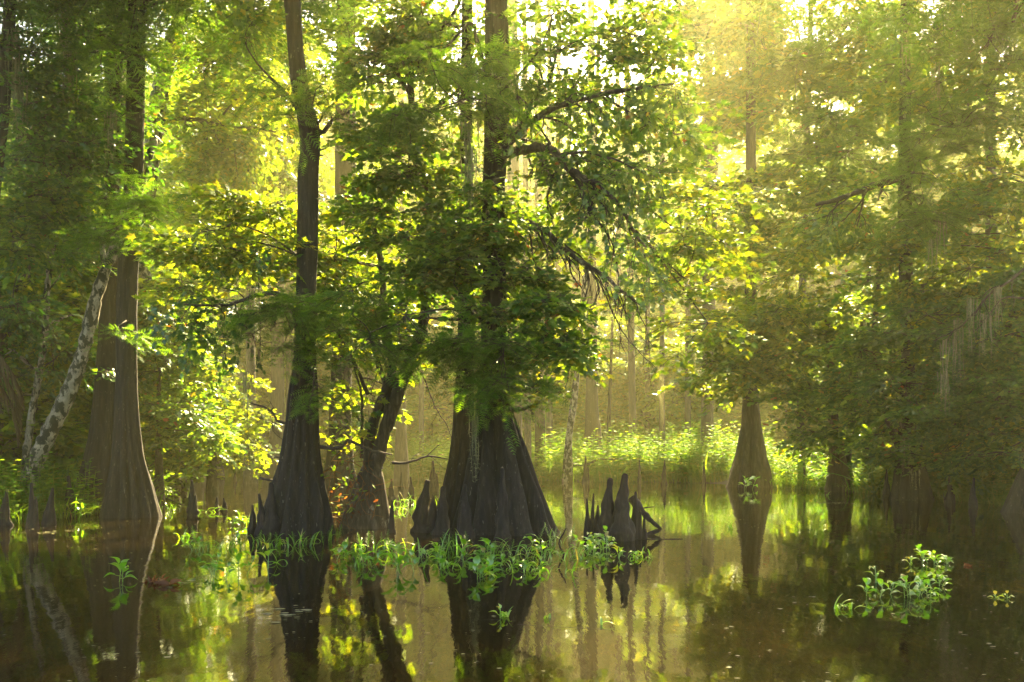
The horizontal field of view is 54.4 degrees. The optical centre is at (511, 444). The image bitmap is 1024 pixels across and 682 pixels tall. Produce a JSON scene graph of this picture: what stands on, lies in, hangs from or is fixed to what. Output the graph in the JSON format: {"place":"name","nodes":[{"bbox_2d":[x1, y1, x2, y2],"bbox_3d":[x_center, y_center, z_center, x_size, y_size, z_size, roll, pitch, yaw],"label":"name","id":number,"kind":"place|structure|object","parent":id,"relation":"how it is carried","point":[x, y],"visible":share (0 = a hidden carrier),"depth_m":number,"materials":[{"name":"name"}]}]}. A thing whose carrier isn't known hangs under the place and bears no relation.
{"place":"outdoors","nodes":[
{"label":"outdoors","id":0,"kind":"place"},
{"bbox_2d":[16,457,944,518],"bbox_3d":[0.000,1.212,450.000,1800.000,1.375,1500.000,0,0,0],"label":"ground","id":1,"kind":"structure","parent":0,"point":[722,482],"depth_m":31.61,"materials":[{"name":"soil"}]},
{"bbox_2d":[0,489,13,525],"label":"cypress knee","id":2,"kind":"object","parent":1,"relation":"on","point":[5,519],"visible":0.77,"depth_m":14.81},
{"bbox_2d":[0,238,35,474],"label":"slender tree","id":3,"kind":"object","parent":1,"relation":"on","point":[1,349],"visible":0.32,"depth_m":18.17,"materials":[{"name":"green plant"}]},
{"bbox_2d":[25,482,39,527],"bbox_3d":[-6.962,0.996,14.449,0.239,0.908,0.189,0,0,0],"label":"cypress knee","id":4,"kind":"object","parent":1,"relation":"on","point":[32,520],"visible":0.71,"depth_m":14.41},
{"bbox_2d":[41,488,56,524],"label":"cypress knee","id":5,"kind":"object","parent":1,"relation":"on","point":[49,516],"visible":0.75,"depth_m":15.00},
{"bbox_2d":[0,240,98,479],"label":"understory tree","id":6,"kind":"object","parent":1,"relation":"on","point":[8,430],"visible":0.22,"depth_m":18.39,"materials":[{"name":"green plant"}]},
{"bbox_2d":[0,124,101,460],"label":"slender tree","id":7,"kind":"object","parent":1,"relation":"on","point":[15,344],"visible":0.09,"depth_m":18.36,"materials":[{"name":"green plant"}]},
{"bbox_2d":[0,163,119,483],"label":"slender tree","id":8,"kind":"object","parent":1,"relation":"on","point":[43,325],"visible":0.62,"depth_m":17.39,"materials":[{"name":"green plant"}]},
{"bbox_2d":[20,137,157,499],"bbox_3d":[-7.283,-1.931,17.002,2.468,6.632,0.345,0,0,0],"label":"leaning tree","id":9,"kind":"object","parent":1,"relation":"on","point":[53,423],"visible":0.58,"depth_m":16.91,"materials":[{"name":"white plant"}]},
{"bbox_2d":[0,181,184,487],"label":"understory tree","id":10,"kind":"object","parent":1,"relation":"on","point":[77,418],"visible":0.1,"depth_m":19.14,"materials":[{"name":"green plant"}]},
{"bbox_2d":[1,0,184,514],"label":"cypress tree","id":11,"kind":"object","parent":1,"relation":"on","point":[98,447],"visible":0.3,"depth_m":17.41,"materials":[{"name":"brown plant"}]},
{"bbox_2d":[10,5,225,284],"bbox_3d":[-13.976,-10.152,34.552,7.343,23.013,8.304,0,0,22],"label":"cypress tree","id":12,"kind":"object","parent":1,"relation":"on","point":[147,103],"depth_m":34.59,"materials":[{"name":"green plant"}]},
{"bbox_2d":[4,209,232,480],"bbox_3d":[-9.412,-1.997,23.194,5.674,7.713,5.500,0,0,-27],"label":"understory tree","id":13,"kind":"object","parent":1,"relation":"on","point":[201,378],"depth_m":23.06,"materials":[{"name":"green plant"}]},
{"bbox_2d":[4,270,263,493],"bbox_3d":[-9.008,-1.430,23.719,5.500,6.335,5.674,0,0,-38],"label":"understory tree","id":14,"kind":"object","parent":1,"relation":"on","point":[201,471],"visible":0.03,"depth_m":23.93,"materials":[{"name":"green plant"}]},
{"bbox_2d":[0,0,333,289],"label":"cypress tree","id":15,"kind":"object","parent":1,"relation":"on","point":[53,123],"visible":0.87,"depth_m":16.20,"materials":[{"name":"green plant"}]},
{"bbox_2d":[0,0,384,518],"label":"cypress tree","id":16,"kind":"object","parent":1,"relation":"on","point":[130,492],"visible":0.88,"depth_m":16.41,"materials":[{"name":"green plant"}]},
{"bbox_2d":[137,286,247,503],"bbox_3d":[-6.933,-0.829,20.382,3.124,5.058,3.343,0,0,-18],"label":"shrub","id":17,"kind":"object","parent":1,"relation":"on","point":[215,435],"visible":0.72,"depth_m":20.35,"materials":[{"name":"green plant"}]},
{"bbox_2d":[145,8,246,451],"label":"cypress tree","id":18,"kind":"object","parent":1,"relation":"on","point":[192,278],"visible":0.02,"depth_m":42.01,"materials":[{"name":"green plant"}]},
{"bbox_2d":[156,65,270,358],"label":"forest tree","id":19,"kind":"object","parent":1,"relation":"on","point":[244,291],"visible":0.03,"depth_m":49.26,"materials":[{"name":"green plant"}]},
{"bbox_2d":[224,333,285,457],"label":"understory tree","id":20,"kind":"object","parent":1,"relation":"on","point":[265,402],"visible":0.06,"depth_m":51.31,"materials":[{"name":"green plant"}]},
{"bbox_2d":[236,193,371,372],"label":"forest tree","id":21,"kind":"object","parent":1,"relation":"on","point":[327,203],"visible":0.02,"depth_m":52.80,"materials":[{"name":"green plant"}]},
{"bbox_2d":[265,75,389,300],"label":"forest tree","id":22,"kind":"object","parent":1,"relation":"on","point":[332,147],"depth_m":61.42,"materials":[{"name":"green plant"}]},
{"bbox_2d":[316,340,395,464],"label":"understory tree","id":23,"kind":"object","parent":1,"relation":"on","point":[325,413],"visible":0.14,"depth_m":49.22,"materials":[{"name":"green plant"}]},
{"bbox_2d":[318,154,442,419],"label":"forest tree","id":24,"kind":"object","parent":1,"relation":"on","point":[368,371],"visible":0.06,"depth_m":46.97,"materials":[{"name":"green plant"}]},
{"bbox_2d":[393,9,408,480],"bbox_3d":[-3.663,-6.529,32.998,0.540,16.459,0.487,0,0,0],"label":"cypress tree","id":25,"kind":"object","parent":1,"relation":"on","point":[401,450],"visible":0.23,"depth_m":32.87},
{"bbox_2d":[357,8,482,305],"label":"forest tree","id":26,"kind":"object","parent":1,"relation":"on","point":[411,200],"visible":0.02,"depth_m":54.10,"materials":[{"name":"green plant"}]},
{"bbox_2d":[419,82,423,463],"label":"slender tree","id":27,"kind":"object","parent":1,"relation":"on","point":[421,407],"visible":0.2,"depth_m":37.94,"materials":[{"name":"brown plant"}]},
{"bbox_2d":[388,346,479,459],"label":"understory tree","id":28,"kind":"object","parent":1,"relation":"on","point":[442,406],"visible":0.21,"depth_m":41.52,"materials":[{"name":"green plant"}]},
{"bbox_2d":[406,320,478,443],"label":"understory tree","id":29,"kind":"object","parent":1,"relation":"on","point":[414,390],"visible":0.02,"depth_m":45.23,"materials":[{"name":"green plant"}]},
{"bbox_2d":[371,122,575,350],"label":"forest tree","id":30,"kind":"object","parent":1,"relation":"on","point":[480,159],"visible":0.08,"depth_m":46.83,"materials":[{"name":"green plant"}]},
{"bbox_2d":[0,419,1018,523],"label":"undergrowth","id":31,"kind":"object","parent":1,"relation":"on","point":[695,456],"visible":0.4,"depth_m":31.65,"materials":[{"name":"green plant"}]},
{"bbox_2d":[507,0,521,434],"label":"cypress tree","id":32,"kind":"object","parent":1,"relation":"on","point":[514,166],"visible":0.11,"depth_m":29.87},
{"bbox_2d":[29,49,1011,324],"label":"forest","id":33,"kind":"object","parent":1,"relation":"on","point":[571,119],"depth_m":89.87,"materials":[{"name":"green plant"}]},
{"bbox_2d":[522,0,531,460],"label":"slender tree","id":34,"kind":"object","parent":1,"relation":"on","point":[527,434],"visible":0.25,"depth_m":32.93,"materials":[{"name":"brown plant"}]},
{"bbox_2d":[478,336,599,449],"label":"understory tree","id":35,"kind":"object","parent":1,"relation":"on","point":[556,428],"visible":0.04,"depth_m":42.51,"materials":[{"name":"green plant"}]},
{"bbox_2d":[534,1,545,479],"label":"cypress tree","id":36,"kind":"object","parent":1,"relation":"on","point":[540,431],"visible":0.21,"depth_m":33.89,"materials":[{"name":"brown plant"}]},
{"bbox_2d":[546,1,552,453],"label":"slender tree","id":37,"kind":"object","parent":1,"relation":"on","point":[549,416],"visible":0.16,"depth_m":39.92,"materials":[{"name":"brown plant"}]},
{"bbox_2d":[474,286,627,443],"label":"understory tree","id":38,"kind":"object","parent":1,"relation":"on","point":[563,421],"visible":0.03,"depth_m":43.70,"materials":[{"name":"green plant"}]},
{"bbox_2d":[561,39,600,481],"bbox_3d":[2.248,-5.982,32.495,1.316,15.365,0.373,0,0,0],"label":"leaning tree","id":39,"kind":"object","parent":1,"relation":"on","point":[568,462],"visible":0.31,"depth_m":32.42,"materials":[{"name":"white plant"}]},
{"bbox_2d":[530,330,640,451],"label":"understory tree","id":40,"kind":"object","parent":1,"relation":"on","point":[581,392],"visible":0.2,"depth_m":42.14,"materials":[{"name":"green plant"}]},
{"bbox_2d":[530,113,644,310],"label":"cypress tree","id":41,"kind":"object","parent":1,"relation":"on","point":[576,276],"visible":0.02,"depth_m":57.31,"materials":[{"name":"green plant"}]},
{"bbox_2d":[582,0,603,457],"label":"cypress tree","id":42,"kind":"object","parent":1,"relation":"on","point":[592,420],"visible":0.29,"depth_m":37.84,"materials":[{"name":"brown plant"}]},
{"bbox_2d":[569,234,635,314],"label":"forest tree","id":43,"kind":"object","parent":1,"relation":"on","point":[598,243],"visible":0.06,"depth_m":58.76,"materials":[{"name":"green plant"}]},
{"bbox_2d":[555,317,656,448],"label":"understory tree","id":44,"kind":"object","parent":1,"relation":"on","point":[621,353],"visible":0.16,"depth_m":43.75,"materials":[{"name":"green plant"}]},
{"bbox_2d":[606,320,613,454],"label":"slender tree","id":45,"kind":"object","parent":1,"relation":"on","point":[610,388],"visible":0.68,"depth_m":35.96,"materials":[{"name":"brown plant"}]},
{"bbox_2d":[623,0,636,446],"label":"cypress tree","id":46,"kind":"object","parent":1,"relation":"on","point":[631,390],"visible":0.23,"depth_m":39.90,"materials":[{"name":"brown plant"}]},
{"bbox_2d":[644,10,650,442],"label":"slender tree","id":47,"kind":"object","parent":1,"relation":"on","point":[647,382],"visible":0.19,"depth_m":41.93,"materials":[{"name":"brown plant"}]},
{"bbox_2d":[597,329,716,449],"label":"understory tree","id":48,"kind":"object","parent":1,"relation":"on","point":[623,402],"visible":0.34,"depth_m":42.23,"materials":[{"name":"green plant"}]},
{"bbox_2d":[596,179,724,316],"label":"forest tree","id":49,"kind":"object","parent":1,"relation":"on","point":[600,238],"visible":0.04,"depth_m":57.05,"materials":[{"name":"green plant"}]},
{"bbox_2d":[602,278,721,425],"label":"understory tree","id":50,"kind":"object","parent":1,"relation":"on","point":[641,325],"visible":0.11,"depth_m":46.83,"materials":[{"name":"green plant"}]},
{"bbox_2d":[659,1,664,452],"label":"slender tree","id":51,"kind":"object","parent":1,"relation":"on","point":[662,422],"visible":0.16,"depth_m":37.93,"materials":[{"name":"brown plant"}]},
{"bbox_2d":[684,56,691,443],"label":"slender tree","id":52,"kind":"object","parent":1,"relation":"on","point":[687,417],"visible":0.19,"depth_m":39.92,"materials":[{"name":"brown plant"}]},
{"bbox_2d":[700,5,712,453],"bbox_3d":[7.041,-8.164,36.004,0.617,19.729,0.508,0,0,0],"label":"cypress tree","id":53,"kind":"object","parent":1,"relation":"on","point":[705,418],"visible":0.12,"depth_m":35.86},
{"bbox_2d":[636,111,796,291],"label":"forest tree","id":54,"kind":"object","parent":1,"relation":"on","point":[727,162],"depth_m":68.00,"materials":[{"name":"green plant"}]},
{"bbox_2d":[617,0,838,454],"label":"deciduous tree","id":55,"kind":"object","parent":1,"relation":"on","point":[714,87],"visible":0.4,"depth_m":29.82,"materials":[{"name":"green plant"}]},
{"bbox_2d":[670,318,790,450],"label":"understory tree","id":56,"kind":"object","parent":1,"relation":"on","point":[765,405],"visible":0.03,"depth_m":45.39,"materials":[{"name":"green plant"}]},
{"bbox_2d":[652,0,833,487],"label":"cypress tree","id":57,"kind":"object","parent":1,"relation":"on","point":[750,459],"visible":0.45,"depth_m":26.82,"materials":[{"name":"green plant"}]},
{"bbox_2d":[675,191,826,320],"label":"forest tree","id":58,"kind":"object","parent":1,"relation":"on","point":[719,304],"visible":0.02,"depth_m":55.76,"materials":[{"name":"green plant"}]},
{"bbox_2d":[733,308,842,458],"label":"understory tree","id":59,"kind":"object","parent":1,"relation":"on","point":[782,434],"visible":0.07,"depth_m":46.24,"materials":[{"name":"green plant"}]},
{"bbox_2d":[721,154,867,449],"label":"forest tree","id":60,"kind":"object","parent":1,"relation":"on","point":[791,285],"visible":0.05,"depth_m":49.50,"materials":[{"name":"green plant"}]},
{"bbox_2d":[699,0,934,499],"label":"cypress tree","id":61,"kind":"object","parent":1,"relation":"on","point":[915,485],"visible":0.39,"depth_m":21.88,"materials":[{"name":"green plant"}]},
{"bbox_2d":[765,123,897,327],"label":"cypress tree","id":62,"kind":"object","parent":1,"relation":"on","point":[837,282],"visible":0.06,"depth_m":46.05,"materials":[{"name":"green plant"}]},
{"bbox_2d":[746,260,928,491],"bbox_3d":[8.170,-1.497,24.851,4.652,6.393,4.713,0,0,-40],"label":"cypress tree","id":63,"kind":"object","parent":1,"relation":"on","point":[830,433],"visible":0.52,"depth_m":24.65,"materials":[{"name":"green plant"}]},
{"bbox_2d":[690,0,1023,467],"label":"deciduous tree","id":64,"kind":"object","parent":1,"relation":"on","point":[788,60],"visible":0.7,"depth_m":25.45,"materials":[{"name":"green plant"}]},
{"bbox_2d":[758,3,983,304],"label":"forest tree","id":65,"kind":"object","parent":1,"relation":"on","point":[791,124],"visible":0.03,"depth_m":62.56,"materials":[{"name":"green plant"}]},
{"bbox_2d":[817,75,1006,316],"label":"forest tree","id":66,"kind":"object","parent":1,"relation":"on","point":[845,104],"visible":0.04,"depth_m":49.40,"materials":[{"name":"green plant"}]},
{"bbox_2d":[808,0,1023,513],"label":"cypress tree","id":67,"kind":"object","parent":1,"relation":"on","point":[1014,502],"visible":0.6,"depth_m":16.36,"materials":[{"name":"green plant"}]},
{"bbox_2d":[820,0,1023,476],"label":"cypress tree","id":68,"kind":"object","parent":1,"relation":"on","point":[918,154],"visible":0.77,"depth_m":18.59,"materials":[{"name":"green plant"}]},
{"bbox_2d":[829,0,1023,478],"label":"maple tree","id":69,"kind":"object","parent":1,"relation":"on","point":[1002,403],"visible":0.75,"depth_m":19.91,"materials":[{"name":"green plant"}]},
{"bbox_2d":[854,255,1023,485],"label":"understory tree","id":70,"kind":"object","parent":1,"relation":"on","point":[885,466],"visible":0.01,"depth_m":24.67,"materials":[{"name":"green plant"}]},
{"bbox_2d":[861,73,1022,309],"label":"forest tree","id":71,"kind":"object","parent":1,"relation":"on","point":[975,229],"visible":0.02,"depth_m":51.96,"materials":[{"name":"green plant"}]},
{"bbox_2d":[869,265,1023,490],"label":"understory tree","id":72,"kind":"object","parent":1,"relation":"on","point":[941,478],"visible":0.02,"depth_m":22.49,"materials":[{"name":"green plant"}]},
{"bbox_2d":[904,230,1023,489],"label":"understory tree","id":73,"kind":"object","parent":1,"relation":"on","point":[1014,441],"visible":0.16,"depth_m":20.41,"materials":[{"name":"green plant"}]},
{"bbox_2d":[0,0,1019,313],"label":"sky","id":74,"kind":"structure","parent":0,"point":[602,3],"materials":[{"name":"white"}]},
{"bbox_2d":[0,468,1023,681],"bbox_3d":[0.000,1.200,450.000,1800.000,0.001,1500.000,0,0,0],"label":"water","id":75,"kind":"structure","parent":0,"point":[65,602],"depth_m":7.78,"materials":[{"name":"black liquid"}]},
{"bbox_2d":[186,480,198,515],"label":"cypress knee","id":76,"kind":"object","parent":75,"relation":"on","point":[192,509],"visible":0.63,"depth_m":16.80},
{"bbox_2d":[166,330,282,492],"bbox_3d":[-7.774,-0.645,25.450,3.872,4.691,3.876,0,0,0],"label":"shrub","id":77,"kind":"object","parent":75,"relation":"on","point":[211,483],"visible":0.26,"depth_m":25.55,"materials":[{"name":"green plant"}]},
{"bbox_2d":[138,0,324,396],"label":"leaning tree","id":78,"kind":"object","parent":75,"relation":"on","point":[242,152],"visible":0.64,"depth_m":23.77,"materials":[{"name":"green plant"}]},
{"bbox_2d":[254,493,264,534],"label":"cypress knee","id":79,"kind":"object","parent":75,"relation":"on","point":[260,517],"visible":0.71,"depth_m":13.30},
{"bbox_2d":[146,1,385,483],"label":"deciduous tree","id":80,"kind":"object","parent":75,"relation":"on","point":[325,172],"visible":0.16,"depth_m":30.68,"materials":[{"name":"green plant"}]},
{"bbox_2d":[263,482,280,534],"bbox_3d":[-3.218,0.975,13.336,0.316,0.950,0.244,0,0,0],"label":"cypress knee","id":81,"kind":"object","parent":75,"relation":"on","point":[272,524],"visible":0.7,"depth_m":13.29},
{"bbox_2d":[266,1,284,474],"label":"cypress tree","id":82,"kind":"object","parent":75,"relation":"on","point":[277,396],"visible":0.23,"depth_m":39.79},
{"bbox_2d":[120,0,451,535],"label":"cypress tree","id":83,"kind":"object","parent":75,"relation":"on","point":[300,492],"visible":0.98,"depth_m":13.47,"materials":[{"name":"green plant"}]},
{"bbox_2d":[285,63,296,418],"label":"cypress tree","id":84,"kind":"object","parent":75,"relation":"in","point":[288,339],"visible":0.11,"depth_m":35.86,"materials":[{"name":"brown plant"}]},
{"bbox_2d":[331,542,364,560],"bbox_3d":[-1.742,1.130,10.475,0.404,0.203,0.510,0,0,0],"label":"water plant","id":85,"kind":"object","parent":75,"relation":"on","point":[344,545],"visible":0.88,"depth_m":10.47,"materials":[{"name":"green plant"}]},
{"bbox_2d":[323,0,419,501],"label":"cypress tree","id":86,"kind":"object","parent":75,"relation":"on","point":[343,167],"visible":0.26,"depth_m":21.32,"materials":[{"name":"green plant"}]},
{"bbox_2d":[382,545,419,572],"bbox_3d":[-1.036,1.091,9.435,0.313,0.281,0.397,0,0,12],"label":"water plant","id":87,"kind":"object","parent":75,"relation":"on","point":[405,558],"visible":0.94,"depth_m":9.43,"materials":[{"name":"green plant"}]},
{"bbox_2d":[316,0,512,528],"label":"cypress tree","id":88,"kind":"object","parent":75,"relation":"on","point":[462,436],"visible":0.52,"depth_m":14.27,"materials":[{"name":"green plant"}]},
{"bbox_2d":[410,480,436,532],"bbox_3d":[-1.195,0.964,13.750,0.431,0.972,0.362,0,0,28],"label":"cypress knee","id":89,"kind":"object","parent":75,"relation":"on","point":[424,515],"visible":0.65,"depth_m":13.68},
{"bbox_2d":[429,461,438,495],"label":"cypress knee","id":90,"kind":"object","parent":75,"relation":"on","point":[434,486],"visible":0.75,"depth_m":23.52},
{"bbox_2d":[431,486,453,535],"bbox_3d":[-0.922,1.000,13.339,0.349,0.900,0.285,0,0,0],"label":"cypress knee","id":91,"kind":"object","parent":75,"relation":"on","point":[442,525],"visible":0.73,"depth_m":13.28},
{"bbox_2d":[265,0,620,529],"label":"maple tree","id":92,"kind":"object","parent":75,"relation":"on","point":[447,237],"visible":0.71,"depth_m":13.67,"materials":[{"name":"green plant"}]},
{"bbox_2d":[429,540,500,562],"bbox_3d":[-0.484,1.101,10.221,0.664,0.262,0.560,0,0,-30],"label":"water plant","id":93,"kind":"object","parent":75,"relation":"on","point":[462,550],"visible":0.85,"depth_m":10.19,"materials":[{"name":"green plant"}]},
{"bbox_2d":[457,484,474,538],"bbox_3d":[-0.601,0.975,12.794,0.293,0.949,0.237,0,0,0],"label":"cypress knee","id":94,"kind":"object","parent":75,"relation":"on","point":[464,522],"visible":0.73,"depth_m":12.74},
{"bbox_2d":[466,555,500,579],"bbox_3d":[-0.277,1.112,8.967,0.308,0.238,0.572,0,0,12],"label":"water plant","id":95,"kind":"object","parent":75,"relation":"on","point":[489,560],"visible":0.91,"depth_m":8.94,"materials":[{"name":"green plant"}]},
{"bbox_2d":[494,467,511,539],"bbox_3d":[-0.121,0.864,12.655,0.266,1.172,0.236,0,0,0],"label":"cypress knee","id":96,"kind":"object","parent":75,"relation":"on","point":[501,519],"visible":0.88,"depth_m":12.61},
{"bbox_2d":[3,499,1020,681],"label":"floating specks","id":97,"kind":"object","parent":75,"relation":"on","point":[560,576],"visible":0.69,"depth_m":7.02,"materials":[{"name":"green plant"}]},
{"bbox_2d":[290,0,785,535],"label":"cypress tree","id":98,"kind":"object","parent":75,"relation":"on","point":[502,120],"visible":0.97,"depth_m":13.13,"materials":[{"name":"green plant"}]},
{"bbox_2d":[585,526,619,549],"bbox_3d":[1.025,1.079,11.456,0.415,0.306,0.547,0,0,0],"label":"water plant","id":99,"kind":"object","parent":75,"relation":"on","point":[595,541],"visible":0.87,"depth_m":11.46,"materials":[{"name":"green plant"}]},
{"bbox_2d":[597,478,614,539],"bbox_3d":[1.242,0.932,12.663,0.343,1.036,0.319,0,0,-24],"label":"cypress knee","id":100,"kind":"object","parent":75,"relation":"on","point":[607,517],"visible":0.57,"depth_m":12.60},
{"bbox_2d":[609,473,635,540],"bbox_3d":[1.416,0.903,12.501,0.392,1.095,0.303,0,0,0],"label":"cypress knee","id":101,"kind":"object","parent":75,"relation":"on","point":[622,528],"visible":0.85,"depth_m":12.46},
{"bbox_2d":[631,491,641,538],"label":"cypress knee","id":102,"kind":"object","parent":75,"relation":"on","point":[636,518],"visible":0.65,"depth_m":12.77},
{"bbox_2d":[636,337,735,447],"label":"understory tree","id":103,"kind":"object","parent":75,"relation":"on","point":[671,375],"visible":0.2,"depth_m":41.35,"materials":[{"name":"green plant"}]},
{"bbox_2d":[639,321,779,438],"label":"understory tree","id":104,"kind":"object","parent":75,"relation":"on","point":[732,411],"visible":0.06,"depth_m":44.04,"materials":[{"name":"green plant"}]},
{"bbox_2d":[804,435,896,493],"bbox_3d":[8.960,0.481,24.248,3.393,1.461,3.387,0,0,0],"label":"palmetto","id":105,"kind":"object","parent":75,"relation":"on","point":[826,474],"visible":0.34,"depth_m":24.63,"materials":[{"name":"green plant"}]},
{"bbox_2d":[777,175,1022,498],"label":"maple tree","id":106,"kind":"object","parent":75,"relation":"on","point":[871,415],"visible":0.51,"depth_m":21.78,"materials":[{"name":"green plant"}]},
{"bbox_2d":[891,574,925,597],"bbox_3d":[3.139,1.122,7.831,0.389,0.221,0.236,0,0,-42],"label":"water plant","id":107,"kind":"object","parent":75,"relation":"on","point":[903,577],"visible":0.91,"depth_m":7.81,"materials":[{"name":"green plant"}]},
{"bbox_2d":[949,91,1023,265],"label":"forest tree","id":108,"kind":"object","parent":75,"relation":"on","point":[1019,160],"visible":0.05,"depth_m":47.18,"materials":[{"name":"green plant"}]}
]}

